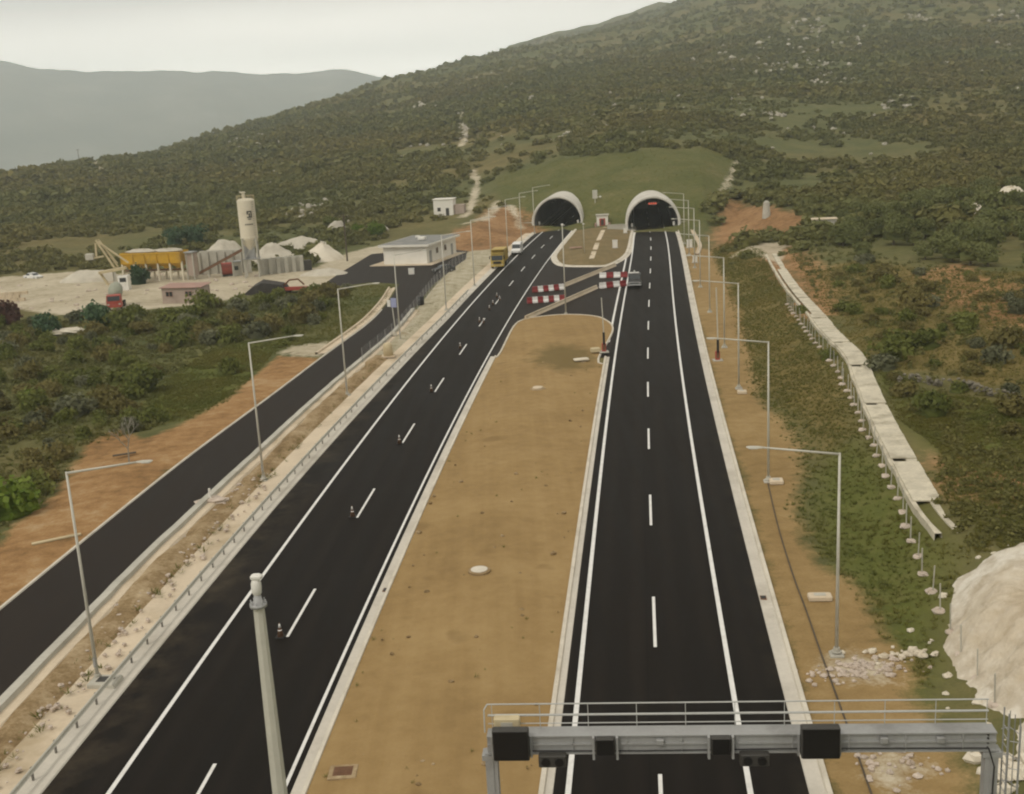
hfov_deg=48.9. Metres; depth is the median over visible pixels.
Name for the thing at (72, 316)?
bush
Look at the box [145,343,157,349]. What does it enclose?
bush
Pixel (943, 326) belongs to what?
bush
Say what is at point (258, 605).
camera mast
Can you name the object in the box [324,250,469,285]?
forecourt
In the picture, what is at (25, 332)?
bush
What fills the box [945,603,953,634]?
fence post
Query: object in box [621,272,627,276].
plastic barrier
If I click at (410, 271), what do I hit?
utility cabinet
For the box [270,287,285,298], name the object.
bush
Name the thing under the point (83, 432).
bush
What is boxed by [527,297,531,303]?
plastic barrier
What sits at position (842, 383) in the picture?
fence post
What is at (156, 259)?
aggregate bins
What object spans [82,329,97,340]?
bush
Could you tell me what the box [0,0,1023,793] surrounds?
ground
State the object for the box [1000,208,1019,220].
olive tree
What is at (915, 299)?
bush
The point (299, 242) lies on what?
gravel heap
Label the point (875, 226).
olive tree
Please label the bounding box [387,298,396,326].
road sign
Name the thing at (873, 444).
fence post
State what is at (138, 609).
weeds
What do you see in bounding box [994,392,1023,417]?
bush
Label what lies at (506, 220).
street lamp
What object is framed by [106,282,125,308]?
mixer truck
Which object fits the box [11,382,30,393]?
bush
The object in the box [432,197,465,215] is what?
white house
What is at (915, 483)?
drainage channel
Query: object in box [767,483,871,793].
pipe
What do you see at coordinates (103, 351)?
bush
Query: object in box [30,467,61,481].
bush
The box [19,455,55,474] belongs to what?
bush
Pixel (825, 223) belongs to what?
bush
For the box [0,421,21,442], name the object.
bush
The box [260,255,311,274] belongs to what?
retaining wall
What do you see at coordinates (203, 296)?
bush
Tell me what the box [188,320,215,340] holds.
bush
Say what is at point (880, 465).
fence post
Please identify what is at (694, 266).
street lamp
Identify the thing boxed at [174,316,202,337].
bush
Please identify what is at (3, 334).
bush
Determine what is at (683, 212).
street lamp
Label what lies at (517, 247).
van
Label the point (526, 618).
weeds
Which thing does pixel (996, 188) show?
olive tree
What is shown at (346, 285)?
bush
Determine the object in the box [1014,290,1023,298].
bush
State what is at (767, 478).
street lamp
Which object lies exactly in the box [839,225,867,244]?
olive tree
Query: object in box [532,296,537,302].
plastic barrier
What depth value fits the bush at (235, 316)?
168.05 m
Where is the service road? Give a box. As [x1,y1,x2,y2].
[0,258,464,695]
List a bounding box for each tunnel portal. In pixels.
[526,191,583,225]
[607,190,685,230]
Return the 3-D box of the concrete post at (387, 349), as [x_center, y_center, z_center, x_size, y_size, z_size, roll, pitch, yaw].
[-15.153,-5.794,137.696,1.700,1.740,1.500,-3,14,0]
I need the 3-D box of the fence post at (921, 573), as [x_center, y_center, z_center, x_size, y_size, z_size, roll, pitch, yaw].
[23.554,9.509,64.493,0.628,1.788,0.630,0,14,14]
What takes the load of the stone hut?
on the ground at (100, 496)
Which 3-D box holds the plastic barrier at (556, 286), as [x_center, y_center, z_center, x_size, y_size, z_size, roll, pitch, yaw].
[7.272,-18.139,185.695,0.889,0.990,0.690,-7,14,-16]
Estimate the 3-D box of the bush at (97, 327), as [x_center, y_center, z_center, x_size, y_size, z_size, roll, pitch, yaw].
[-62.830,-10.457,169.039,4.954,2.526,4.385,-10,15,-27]
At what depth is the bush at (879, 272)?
158.65 m
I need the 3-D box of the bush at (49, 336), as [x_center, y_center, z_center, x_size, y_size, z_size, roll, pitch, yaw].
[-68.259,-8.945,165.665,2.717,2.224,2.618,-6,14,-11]
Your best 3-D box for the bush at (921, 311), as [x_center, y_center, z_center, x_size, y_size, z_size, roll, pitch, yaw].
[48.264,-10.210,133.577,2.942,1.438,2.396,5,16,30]
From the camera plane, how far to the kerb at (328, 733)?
63.29 m
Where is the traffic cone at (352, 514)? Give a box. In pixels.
[348,506,356,517]
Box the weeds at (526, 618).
[321,359,599,783]
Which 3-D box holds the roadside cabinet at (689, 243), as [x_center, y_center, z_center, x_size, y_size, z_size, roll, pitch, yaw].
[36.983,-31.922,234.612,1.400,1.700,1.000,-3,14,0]
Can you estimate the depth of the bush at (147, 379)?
126.75 m
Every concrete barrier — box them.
[524,285,597,318]
[565,263,615,286]
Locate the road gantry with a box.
[482,698,1021,793]
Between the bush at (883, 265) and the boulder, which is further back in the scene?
the boulder
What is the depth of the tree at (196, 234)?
277.23 m
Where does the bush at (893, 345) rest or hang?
on the ground at (100, 496)
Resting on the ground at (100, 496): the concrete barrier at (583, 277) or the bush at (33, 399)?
the bush at (33, 399)
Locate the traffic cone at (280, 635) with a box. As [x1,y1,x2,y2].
[275,623,285,638]
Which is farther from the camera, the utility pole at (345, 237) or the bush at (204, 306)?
the utility pole at (345, 237)
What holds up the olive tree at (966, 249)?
on the ground at (100, 496)
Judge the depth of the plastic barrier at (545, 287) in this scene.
184.98 m
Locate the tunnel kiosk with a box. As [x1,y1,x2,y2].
[594,214,609,226]
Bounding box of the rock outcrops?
[228,9,1023,237]
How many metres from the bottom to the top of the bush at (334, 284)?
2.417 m
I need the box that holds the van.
[511,241,522,254]
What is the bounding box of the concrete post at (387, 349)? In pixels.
[381,342,395,357]
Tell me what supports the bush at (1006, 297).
on the ground at (100, 496)
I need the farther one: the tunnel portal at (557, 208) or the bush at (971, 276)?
the tunnel portal at (557, 208)
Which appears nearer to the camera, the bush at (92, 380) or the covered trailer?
the bush at (92, 380)
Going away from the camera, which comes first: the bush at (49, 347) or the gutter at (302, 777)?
the gutter at (302, 777)
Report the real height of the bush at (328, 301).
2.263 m
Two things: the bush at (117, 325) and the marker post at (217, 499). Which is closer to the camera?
the marker post at (217, 499)
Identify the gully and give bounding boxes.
[760,595,766,599]
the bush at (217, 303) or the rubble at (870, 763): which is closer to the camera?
the rubble at (870, 763)
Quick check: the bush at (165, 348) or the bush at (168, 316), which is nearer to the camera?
the bush at (165, 348)
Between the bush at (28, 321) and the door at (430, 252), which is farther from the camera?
the door at (430, 252)
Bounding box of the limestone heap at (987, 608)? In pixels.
[943,542,1023,758]
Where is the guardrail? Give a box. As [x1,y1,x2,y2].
[9,289,468,793]
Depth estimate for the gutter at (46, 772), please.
67.47 m
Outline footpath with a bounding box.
[589,227,606,258]
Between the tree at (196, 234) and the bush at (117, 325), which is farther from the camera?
the tree at (196, 234)
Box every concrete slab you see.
[87,675,123,688]
[737,390,746,393]
[769,478,783,484]
[807,592,832,601]
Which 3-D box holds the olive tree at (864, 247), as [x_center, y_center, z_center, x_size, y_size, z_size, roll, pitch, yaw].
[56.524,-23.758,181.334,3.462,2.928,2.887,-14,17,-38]
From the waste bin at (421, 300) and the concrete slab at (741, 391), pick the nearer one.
the concrete slab at (741, 391)
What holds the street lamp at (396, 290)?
on the ground at (100, 496)
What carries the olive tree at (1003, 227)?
on the ground at (100, 496)
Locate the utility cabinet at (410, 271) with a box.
[408,268,413,274]
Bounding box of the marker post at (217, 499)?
[193,488,228,503]
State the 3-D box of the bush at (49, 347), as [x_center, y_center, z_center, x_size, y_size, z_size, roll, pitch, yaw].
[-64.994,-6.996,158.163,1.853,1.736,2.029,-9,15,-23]
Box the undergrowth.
[0,239,1023,548]
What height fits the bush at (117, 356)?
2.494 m
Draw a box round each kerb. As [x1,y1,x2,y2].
[0,309,382,609]
[301,355,495,793]
[496,314,613,363]
[538,356,606,793]
[551,222,635,266]
[678,230,832,793]
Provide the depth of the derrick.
215.54 m
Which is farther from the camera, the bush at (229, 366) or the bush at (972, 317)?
the bush at (229, 366)
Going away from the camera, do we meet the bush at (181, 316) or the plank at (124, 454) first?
the plank at (124, 454)
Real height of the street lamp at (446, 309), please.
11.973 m
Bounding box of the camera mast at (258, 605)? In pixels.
[249,573,287,793]
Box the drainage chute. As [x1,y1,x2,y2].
[690,229,701,253]
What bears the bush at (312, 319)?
on the ground at (100, 496)
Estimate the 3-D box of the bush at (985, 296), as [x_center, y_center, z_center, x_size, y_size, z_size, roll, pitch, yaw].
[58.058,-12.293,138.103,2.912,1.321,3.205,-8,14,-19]
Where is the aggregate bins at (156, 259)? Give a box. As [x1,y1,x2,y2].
[119,248,191,280]
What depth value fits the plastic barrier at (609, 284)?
185.12 m
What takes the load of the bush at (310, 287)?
on the ground at (100, 496)
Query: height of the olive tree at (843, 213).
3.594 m
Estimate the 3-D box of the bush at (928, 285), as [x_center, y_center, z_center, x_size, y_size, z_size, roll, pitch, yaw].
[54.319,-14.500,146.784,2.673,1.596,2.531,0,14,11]
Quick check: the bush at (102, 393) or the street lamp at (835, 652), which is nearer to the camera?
the street lamp at (835, 652)
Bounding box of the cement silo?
[236,191,261,277]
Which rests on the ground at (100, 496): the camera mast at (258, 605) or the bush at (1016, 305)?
the bush at (1016, 305)
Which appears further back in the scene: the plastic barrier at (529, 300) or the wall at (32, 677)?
the plastic barrier at (529, 300)
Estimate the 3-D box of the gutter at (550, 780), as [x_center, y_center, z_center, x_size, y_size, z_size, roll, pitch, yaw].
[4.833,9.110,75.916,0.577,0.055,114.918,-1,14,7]
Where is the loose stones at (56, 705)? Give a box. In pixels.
[2,472,271,782]
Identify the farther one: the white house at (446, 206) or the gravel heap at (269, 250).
the white house at (446, 206)
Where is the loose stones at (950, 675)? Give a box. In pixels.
[907,545,1020,787]
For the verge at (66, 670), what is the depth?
70.36 m
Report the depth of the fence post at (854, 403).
99.39 m
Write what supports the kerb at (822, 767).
on the ground at (100, 496)
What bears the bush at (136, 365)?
on the ground at (100, 496)
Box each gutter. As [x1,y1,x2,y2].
[16,232,535,793]
[290,356,493,793]
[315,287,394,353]
[545,357,609,793]
[675,231,825,793]
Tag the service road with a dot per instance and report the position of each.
(42, 614)
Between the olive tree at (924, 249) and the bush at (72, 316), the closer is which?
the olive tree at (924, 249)
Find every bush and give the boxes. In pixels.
[0,299,23,324]
[0,314,5,325]
[0,330,12,340]
[0,341,14,354]
[0,349,18,360]
[0,370,6,381]
[0,387,4,398]
[0,396,11,411]
[0,415,12,425]
[0,419,23,430]
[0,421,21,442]
[0,475,42,521]
[2,340,18,351]
[5,332,29,346]
[7,329,31,340]
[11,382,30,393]
[12,359,43,381]
[13,353,36,370]
[14,466,55,496]
[15,387,30,398]
[16,386,48,413]
[17,447,41,457]
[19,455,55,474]
[22,409,47,426]
[23,419,44,433]
[25,339,47,350]
[26,315,35,327]
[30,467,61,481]
[31,310,61,333]
[31,325,45,335]
[33,378,57,388]
[34,405,54,418]
[35,366,54,376]
[38,330,56,342]
[41,382,62,397]
[41,440,74,460]
[42,437,55,449]
[43,341,55,352]
[48,369,70,384]
[51,391,98,418]
[52,406,78,425]
[56,335,68,344]
[62,349,83,364]
[63,309,84,323]
[63,368,97,385]
[65,333,89,350]
[74,374,88,387]
[74,425,92,440]
[77,319,110,334]
[79,299,110,328]
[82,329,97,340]
[86,366,102,374]
[86,384,124,408]
[87,375,101,387]
[90,341,121,361]
[91,334,116,350]
[102,308,136,330]
[102,395,142,414]
[105,368,127,385]
[108,346,127,364]
[111,321,126,331]
[111,380,147,401]
[112,335,125,344]
[119,355,138,366]
[119,405,140,419]
[119,415,142,433]
[120,365,164,392]
[121,328,136,337]
[123,303,145,316]
[126,359,150,373]
[127,321,137,328]
[129,262,150,284]
[132,319,155,334]
[137,404,172,422]
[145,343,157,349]
[154,325,195,348]
[156,306,182,324]
[158,342,173,353]
[174,312,202,321]
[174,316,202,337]
[181,303,204,319]
[182,287,221,308]
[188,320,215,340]
[196,303,207,311]
[198,328,219,344]
[199,309,207,316]
[204,316,222,325]
[210,298,223,307]
[214,356,240,375]
[215,307,250,326]
[216,324,239,344]
[223,322,242,334]
[226,297,249,311]
[229,292,249,305]
[240,320,271,339]
[244,312,257,324]
[250,291,265,303]
[257,312,284,331]
[260,292,277,303]
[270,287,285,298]
[271,337,291,347]
[273,294,297,309]
[281,325,296,334]
[282,300,303,319]
[282,333,293,341]
[287,300,318,323]
[297,287,305,294]
[298,289,321,303]
[305,282,320,292]
[307,313,321,324]
[309,297,325,310]
[313,282,337,298]
[318,295,335,307]
[318,311,326,319]
[327,281,339,292]
[334,287,350,297]
[340,283,351,289]
[796,304,807,313]
[811,218,832,229]
[818,348,837,360]
[829,269,847,278]
[831,279,845,286]
[833,300,859,311]
[842,263,867,272]
[845,301,864,314]
[852,279,863,286]
[853,253,876,264]
[859,285,869,293]
[860,313,879,322]
[863,332,917,361]
[863,352,899,371]
[865,295,874,302]
[866,267,897,281]
[873,332,885,339]
[874,262,893,271]
[874,307,890,314]
[876,273,895,288]
[881,327,918,353]
[886,371,900,380]
[889,381,918,397]
[892,288,934,311]
[893,307,916,321]
[895,277,904,282]
[896,285,920,294]
[897,320,917,330]
[905,327,946,350]
[909,305,931,316]
[911,389,954,417]
[912,267,926,275]
[916,278,927,286]
[919,280,939,292]
[924,293,941,307]
[927,358,943,366]
[936,322,947,330]
[947,309,981,325]
[949,379,969,393]
[953,320,976,334]
[957,349,981,360]
[958,362,985,376]
[961,270,976,275]
[962,272,978,281]
[966,336,985,348]
[972,291,999,301]
[979,344,1015,364]
[988,322,1023,349]
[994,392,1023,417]
[999,420,1023,436]
[1000,291,1015,301]
[1000,382,1020,393]
[1007,296,1023,314]
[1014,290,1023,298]
[1014,343,1023,355]
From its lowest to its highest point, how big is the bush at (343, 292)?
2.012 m
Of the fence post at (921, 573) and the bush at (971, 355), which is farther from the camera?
the bush at (971, 355)
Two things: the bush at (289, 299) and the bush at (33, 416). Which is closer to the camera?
the bush at (33, 416)
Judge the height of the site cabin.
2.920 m
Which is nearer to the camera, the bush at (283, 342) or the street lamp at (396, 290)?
the street lamp at (396, 290)
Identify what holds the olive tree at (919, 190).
on the ground at (100, 496)
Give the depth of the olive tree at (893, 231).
187.58 m
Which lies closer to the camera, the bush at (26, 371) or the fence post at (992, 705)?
the fence post at (992, 705)
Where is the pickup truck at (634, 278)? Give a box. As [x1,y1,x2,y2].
[627,270,641,287]
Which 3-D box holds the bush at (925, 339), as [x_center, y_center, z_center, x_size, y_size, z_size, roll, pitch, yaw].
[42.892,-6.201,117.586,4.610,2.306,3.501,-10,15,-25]
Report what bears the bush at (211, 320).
on the ground at (100, 496)
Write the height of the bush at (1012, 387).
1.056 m
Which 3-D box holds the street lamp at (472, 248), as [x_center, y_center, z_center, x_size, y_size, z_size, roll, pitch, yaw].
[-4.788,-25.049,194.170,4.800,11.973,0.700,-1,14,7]
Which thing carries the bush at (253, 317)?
on the ground at (100, 496)
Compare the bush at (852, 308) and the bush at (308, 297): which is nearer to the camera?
the bush at (852, 308)
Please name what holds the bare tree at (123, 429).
on the ground at (100, 496)
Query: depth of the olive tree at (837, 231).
194.22 m
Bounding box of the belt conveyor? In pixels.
[197,248,241,277]
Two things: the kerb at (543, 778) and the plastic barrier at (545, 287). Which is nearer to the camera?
the kerb at (543, 778)
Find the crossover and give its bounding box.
[490,257,627,357]
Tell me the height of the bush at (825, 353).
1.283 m
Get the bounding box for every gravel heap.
[59,270,118,282]
[197,239,240,256]
[252,242,293,263]
[278,236,325,248]
[300,268,347,275]
[308,242,343,262]
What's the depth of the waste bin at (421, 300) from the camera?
176.44 m
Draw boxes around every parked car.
[23,272,42,278]
[432,264,455,272]
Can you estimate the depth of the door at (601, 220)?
285.96 m
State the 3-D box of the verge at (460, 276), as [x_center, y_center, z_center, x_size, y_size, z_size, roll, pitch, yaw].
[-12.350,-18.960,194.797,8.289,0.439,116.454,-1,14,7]
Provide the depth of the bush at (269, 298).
185.19 m
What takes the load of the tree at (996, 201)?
on the ground at (100, 496)
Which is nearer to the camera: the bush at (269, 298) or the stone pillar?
the bush at (269, 298)
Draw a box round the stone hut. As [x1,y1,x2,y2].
[810,217,837,224]
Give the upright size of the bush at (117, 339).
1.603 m
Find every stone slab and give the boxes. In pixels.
[50,327,83,334]
[573,357,588,360]
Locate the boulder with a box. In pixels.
[999,185,1023,193]
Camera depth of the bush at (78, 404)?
118.06 m
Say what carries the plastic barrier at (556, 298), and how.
on the crossover
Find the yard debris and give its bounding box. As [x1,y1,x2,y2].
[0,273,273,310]
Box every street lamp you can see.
[65,460,152,677]
[248,334,302,481]
[337,282,379,395]
[393,250,426,338]
[441,231,469,310]
[470,216,495,285]
[488,205,510,266]
[505,196,525,252]
[519,190,537,242]
[532,185,546,233]
[663,192,685,243]
[666,199,690,254]
[669,207,696,267]
[672,218,702,287]
[677,234,711,312]
[685,255,727,347]
[692,280,742,389]
[706,337,770,482]
[746,446,844,657]
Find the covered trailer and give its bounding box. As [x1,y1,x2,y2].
[245,278,306,294]
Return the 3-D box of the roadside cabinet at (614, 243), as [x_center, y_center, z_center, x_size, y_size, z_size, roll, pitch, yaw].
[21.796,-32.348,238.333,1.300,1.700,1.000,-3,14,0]
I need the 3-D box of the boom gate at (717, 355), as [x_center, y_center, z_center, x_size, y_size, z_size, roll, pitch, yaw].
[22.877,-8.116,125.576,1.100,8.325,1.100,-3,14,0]
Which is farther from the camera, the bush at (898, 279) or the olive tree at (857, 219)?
the olive tree at (857, 219)
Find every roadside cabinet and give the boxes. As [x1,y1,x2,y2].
[612,240,617,247]
[686,239,692,247]
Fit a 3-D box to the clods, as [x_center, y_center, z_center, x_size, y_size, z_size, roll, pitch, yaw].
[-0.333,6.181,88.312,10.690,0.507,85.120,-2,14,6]
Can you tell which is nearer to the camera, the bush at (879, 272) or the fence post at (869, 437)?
the fence post at (869, 437)
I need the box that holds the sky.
[0,0,676,76]
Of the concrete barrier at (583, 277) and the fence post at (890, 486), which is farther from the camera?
the concrete barrier at (583, 277)
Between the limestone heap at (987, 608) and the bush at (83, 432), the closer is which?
the limestone heap at (987, 608)
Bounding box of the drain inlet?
[327,764,358,779]
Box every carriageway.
[42,207,580,793]
[553,207,808,793]
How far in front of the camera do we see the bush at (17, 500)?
86.50 m
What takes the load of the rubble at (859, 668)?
on the ground at (100, 496)
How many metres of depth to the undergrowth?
112.09 m
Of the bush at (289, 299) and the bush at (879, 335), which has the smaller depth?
the bush at (879, 335)
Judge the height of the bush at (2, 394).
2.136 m
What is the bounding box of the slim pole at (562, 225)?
[561,224,566,313]
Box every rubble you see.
[797,654,931,686]
[842,645,938,669]
[854,752,950,792]
[962,748,1023,793]
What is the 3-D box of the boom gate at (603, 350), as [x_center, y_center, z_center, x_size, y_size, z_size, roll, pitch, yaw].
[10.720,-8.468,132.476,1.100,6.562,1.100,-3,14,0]
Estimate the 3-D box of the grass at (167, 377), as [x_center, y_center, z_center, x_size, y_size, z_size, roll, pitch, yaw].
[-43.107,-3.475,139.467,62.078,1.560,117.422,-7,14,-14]
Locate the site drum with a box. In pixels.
[221,262,232,276]
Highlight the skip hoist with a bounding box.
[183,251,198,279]
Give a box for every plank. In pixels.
[32,533,80,544]
[113,451,135,456]
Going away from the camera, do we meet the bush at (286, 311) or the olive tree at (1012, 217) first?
the bush at (286, 311)
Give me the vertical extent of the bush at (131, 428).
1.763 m
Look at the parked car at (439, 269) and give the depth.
215.79 m
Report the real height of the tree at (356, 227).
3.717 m
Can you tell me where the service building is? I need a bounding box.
[371,234,465,265]
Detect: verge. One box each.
[0,355,387,763]
[376,249,490,354]
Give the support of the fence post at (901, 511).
on the ground at (100, 496)
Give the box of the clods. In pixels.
[363,361,585,785]
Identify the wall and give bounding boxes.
[0,308,419,727]
[197,249,251,274]
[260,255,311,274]
[897,373,1022,399]
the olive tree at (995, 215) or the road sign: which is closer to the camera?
the road sign
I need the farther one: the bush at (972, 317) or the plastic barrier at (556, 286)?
the plastic barrier at (556, 286)
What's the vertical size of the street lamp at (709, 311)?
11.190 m
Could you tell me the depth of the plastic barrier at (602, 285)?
184.79 m
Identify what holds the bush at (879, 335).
on the ground at (100, 496)
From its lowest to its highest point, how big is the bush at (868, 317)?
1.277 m
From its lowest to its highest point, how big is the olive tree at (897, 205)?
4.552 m
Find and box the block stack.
[0,291,27,301]
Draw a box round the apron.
[0,233,530,793]
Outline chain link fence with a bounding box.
[361,252,466,361]
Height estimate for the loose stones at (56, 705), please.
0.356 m
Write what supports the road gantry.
on the ground at (100, 496)
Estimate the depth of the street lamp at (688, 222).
221.49 m
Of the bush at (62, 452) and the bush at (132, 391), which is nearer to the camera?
the bush at (62, 452)
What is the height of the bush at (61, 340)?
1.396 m
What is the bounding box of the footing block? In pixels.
[590,347,599,352]
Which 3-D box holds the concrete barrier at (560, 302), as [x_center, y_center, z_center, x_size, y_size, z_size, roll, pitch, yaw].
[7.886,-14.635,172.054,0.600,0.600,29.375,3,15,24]
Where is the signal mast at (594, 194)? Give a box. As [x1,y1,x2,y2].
[592,190,600,202]
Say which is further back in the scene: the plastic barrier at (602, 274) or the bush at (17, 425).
the plastic barrier at (602, 274)
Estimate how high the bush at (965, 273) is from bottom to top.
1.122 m
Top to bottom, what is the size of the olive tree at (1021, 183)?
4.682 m
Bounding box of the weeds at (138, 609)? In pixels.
[0,284,453,767]
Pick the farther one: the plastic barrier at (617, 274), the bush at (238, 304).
the plastic barrier at (617, 274)
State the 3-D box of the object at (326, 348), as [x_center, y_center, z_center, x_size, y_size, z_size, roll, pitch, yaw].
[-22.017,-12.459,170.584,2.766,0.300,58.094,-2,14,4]
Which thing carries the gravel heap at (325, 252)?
on the ground at (100, 496)
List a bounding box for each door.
[429,250,431,261]
[599,218,604,225]
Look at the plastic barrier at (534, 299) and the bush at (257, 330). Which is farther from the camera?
the plastic barrier at (534, 299)
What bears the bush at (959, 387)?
on the ground at (100, 496)
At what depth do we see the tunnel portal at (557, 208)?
305.11 m
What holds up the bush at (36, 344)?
on the ground at (100, 496)
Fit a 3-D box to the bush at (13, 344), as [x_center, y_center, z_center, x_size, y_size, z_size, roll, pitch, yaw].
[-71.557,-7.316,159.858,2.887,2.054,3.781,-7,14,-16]
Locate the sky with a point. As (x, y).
(379, 38)
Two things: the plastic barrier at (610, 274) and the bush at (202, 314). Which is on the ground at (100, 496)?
the bush at (202, 314)
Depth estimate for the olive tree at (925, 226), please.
192.25 m
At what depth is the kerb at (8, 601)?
90.84 m
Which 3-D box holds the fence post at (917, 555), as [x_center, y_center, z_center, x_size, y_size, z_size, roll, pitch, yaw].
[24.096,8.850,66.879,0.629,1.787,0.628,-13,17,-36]
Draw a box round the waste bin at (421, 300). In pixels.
[416,296,423,304]
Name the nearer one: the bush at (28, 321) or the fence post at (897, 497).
the fence post at (897, 497)
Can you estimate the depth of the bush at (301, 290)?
195.88 m
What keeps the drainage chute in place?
on the ground at (100, 496)
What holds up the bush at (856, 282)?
on the ground at (100, 496)
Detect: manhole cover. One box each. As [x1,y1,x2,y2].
[468,566,489,575]
[530,386,545,390]
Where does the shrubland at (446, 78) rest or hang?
on the ground at (100, 496)
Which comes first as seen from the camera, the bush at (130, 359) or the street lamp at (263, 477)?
the street lamp at (263, 477)
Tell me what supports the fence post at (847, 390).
on the ground at (100, 496)
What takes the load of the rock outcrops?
on the ground at (100, 496)
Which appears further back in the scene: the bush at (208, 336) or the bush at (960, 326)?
the bush at (208, 336)
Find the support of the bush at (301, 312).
on the ground at (100, 496)
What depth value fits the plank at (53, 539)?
80.02 m
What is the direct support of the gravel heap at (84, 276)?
on the ground at (100, 496)
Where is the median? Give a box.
[306,315,611,793]
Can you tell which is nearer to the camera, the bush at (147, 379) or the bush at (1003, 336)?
the bush at (1003, 336)
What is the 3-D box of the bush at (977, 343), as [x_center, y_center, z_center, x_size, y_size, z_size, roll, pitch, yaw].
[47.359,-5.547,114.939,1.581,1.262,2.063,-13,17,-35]
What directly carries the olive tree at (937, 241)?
on the ground at (100, 496)
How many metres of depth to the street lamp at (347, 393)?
117.72 m
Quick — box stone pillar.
[762,201,769,218]
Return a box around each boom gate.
[600,298,608,352]
[712,287,722,361]
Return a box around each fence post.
[838,368,845,385]
[844,374,850,391]
[849,387,856,405]
[858,403,865,421]
[858,411,865,431]
[865,419,871,439]
[870,426,876,446]
[872,436,880,456]
[878,445,884,467]
[881,455,889,477]
[887,466,895,488]
[893,477,902,500]
[898,489,905,514]
[900,503,909,528]
[906,516,915,542]
[913,532,920,558]
[917,548,928,576]
[924,565,937,594]
[931,583,944,614]
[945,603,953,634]
[954,625,961,655]
[971,649,977,678]
[988,673,999,707]
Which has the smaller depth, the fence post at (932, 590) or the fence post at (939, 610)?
the fence post at (939, 610)
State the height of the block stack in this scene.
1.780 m
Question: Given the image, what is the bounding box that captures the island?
[557,227,630,264]
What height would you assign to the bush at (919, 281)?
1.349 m
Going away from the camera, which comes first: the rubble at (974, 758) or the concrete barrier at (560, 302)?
the rubble at (974, 758)
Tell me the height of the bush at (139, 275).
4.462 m
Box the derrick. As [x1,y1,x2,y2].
[85,239,131,289]
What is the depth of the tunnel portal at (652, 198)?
280.89 m
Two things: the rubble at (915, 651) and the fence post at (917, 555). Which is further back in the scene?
the fence post at (917, 555)
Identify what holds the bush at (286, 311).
on the ground at (100, 496)
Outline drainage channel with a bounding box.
[765,253,958,539]
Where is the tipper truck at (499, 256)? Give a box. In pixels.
[489,246,507,267]
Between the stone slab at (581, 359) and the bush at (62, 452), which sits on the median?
the stone slab at (581, 359)
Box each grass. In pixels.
[0,287,354,534]
[142,240,1023,687]
[495,147,1023,446]
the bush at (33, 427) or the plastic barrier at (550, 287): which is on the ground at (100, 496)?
the bush at (33, 427)
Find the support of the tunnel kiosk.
on the island
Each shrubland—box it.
[0,25,1023,203]
[0,113,1023,274]
[151,0,1023,150]
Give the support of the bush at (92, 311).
on the ground at (100, 496)
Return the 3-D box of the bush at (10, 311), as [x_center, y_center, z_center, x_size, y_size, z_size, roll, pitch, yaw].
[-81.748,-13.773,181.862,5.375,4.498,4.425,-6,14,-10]
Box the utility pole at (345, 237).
[339,214,347,260]
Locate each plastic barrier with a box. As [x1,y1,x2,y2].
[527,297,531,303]
[532,286,537,292]
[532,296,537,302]
[538,286,543,291]
[538,296,542,302]
[543,285,548,290]
[543,296,548,301]
[548,284,553,290]
[548,295,553,301]
[553,284,558,289]
[554,295,559,301]
[559,284,563,289]
[599,272,605,277]
[599,282,606,288]
[606,272,613,277]
[606,281,612,287]
[613,281,619,286]
[614,272,620,277]
[620,280,626,286]
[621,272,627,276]
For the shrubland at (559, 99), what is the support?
on the ground at (100, 496)
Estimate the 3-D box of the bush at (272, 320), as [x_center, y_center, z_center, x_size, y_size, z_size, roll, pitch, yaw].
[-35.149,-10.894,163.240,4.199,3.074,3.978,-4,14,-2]
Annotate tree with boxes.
[109,417,137,461]
[161,226,186,244]
[181,223,209,242]
[322,215,338,224]
[351,223,365,231]
[366,221,385,234]
[828,222,857,245]
[833,208,850,218]
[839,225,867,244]
[841,214,865,225]
[851,240,872,253]
[862,198,884,209]
[864,216,886,233]
[882,219,913,244]
[883,200,908,215]
[884,212,913,234]
[904,230,924,245]
[907,188,926,194]
[910,217,935,238]
[912,240,936,259]
[926,228,954,247]
[927,230,958,258]
[931,191,955,204]
[938,237,967,261]
[942,219,964,233]
[946,219,977,239]
[947,199,976,217]
[955,185,976,199]
[959,239,985,264]
[971,242,1003,266]
[972,226,1006,247]
[973,189,1012,210]
[974,207,1006,221]
[980,184,1000,190]
[981,220,1012,237]
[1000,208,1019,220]
[1001,210,1023,224]
[1002,189,1023,205]
[1003,175,1022,184]
[1013,218,1023,233]
[1016,179,1023,190]
[1017,221,1023,239]
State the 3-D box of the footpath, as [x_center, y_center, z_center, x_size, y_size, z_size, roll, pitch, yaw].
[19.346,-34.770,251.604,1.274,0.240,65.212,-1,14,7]
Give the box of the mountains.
[0,61,381,170]
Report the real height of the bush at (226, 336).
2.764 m
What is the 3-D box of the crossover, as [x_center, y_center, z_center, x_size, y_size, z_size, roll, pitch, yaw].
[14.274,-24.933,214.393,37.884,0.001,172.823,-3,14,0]
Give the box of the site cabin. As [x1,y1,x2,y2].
[230,260,241,275]
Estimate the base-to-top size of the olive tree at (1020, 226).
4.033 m
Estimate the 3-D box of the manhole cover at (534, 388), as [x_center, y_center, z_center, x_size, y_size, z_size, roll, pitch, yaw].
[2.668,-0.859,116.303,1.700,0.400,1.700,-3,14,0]
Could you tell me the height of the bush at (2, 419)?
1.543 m
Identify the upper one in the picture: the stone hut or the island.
the stone hut
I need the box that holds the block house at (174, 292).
[159,282,210,303]
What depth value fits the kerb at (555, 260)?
231.15 m
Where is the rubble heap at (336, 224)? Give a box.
[328,221,345,227]

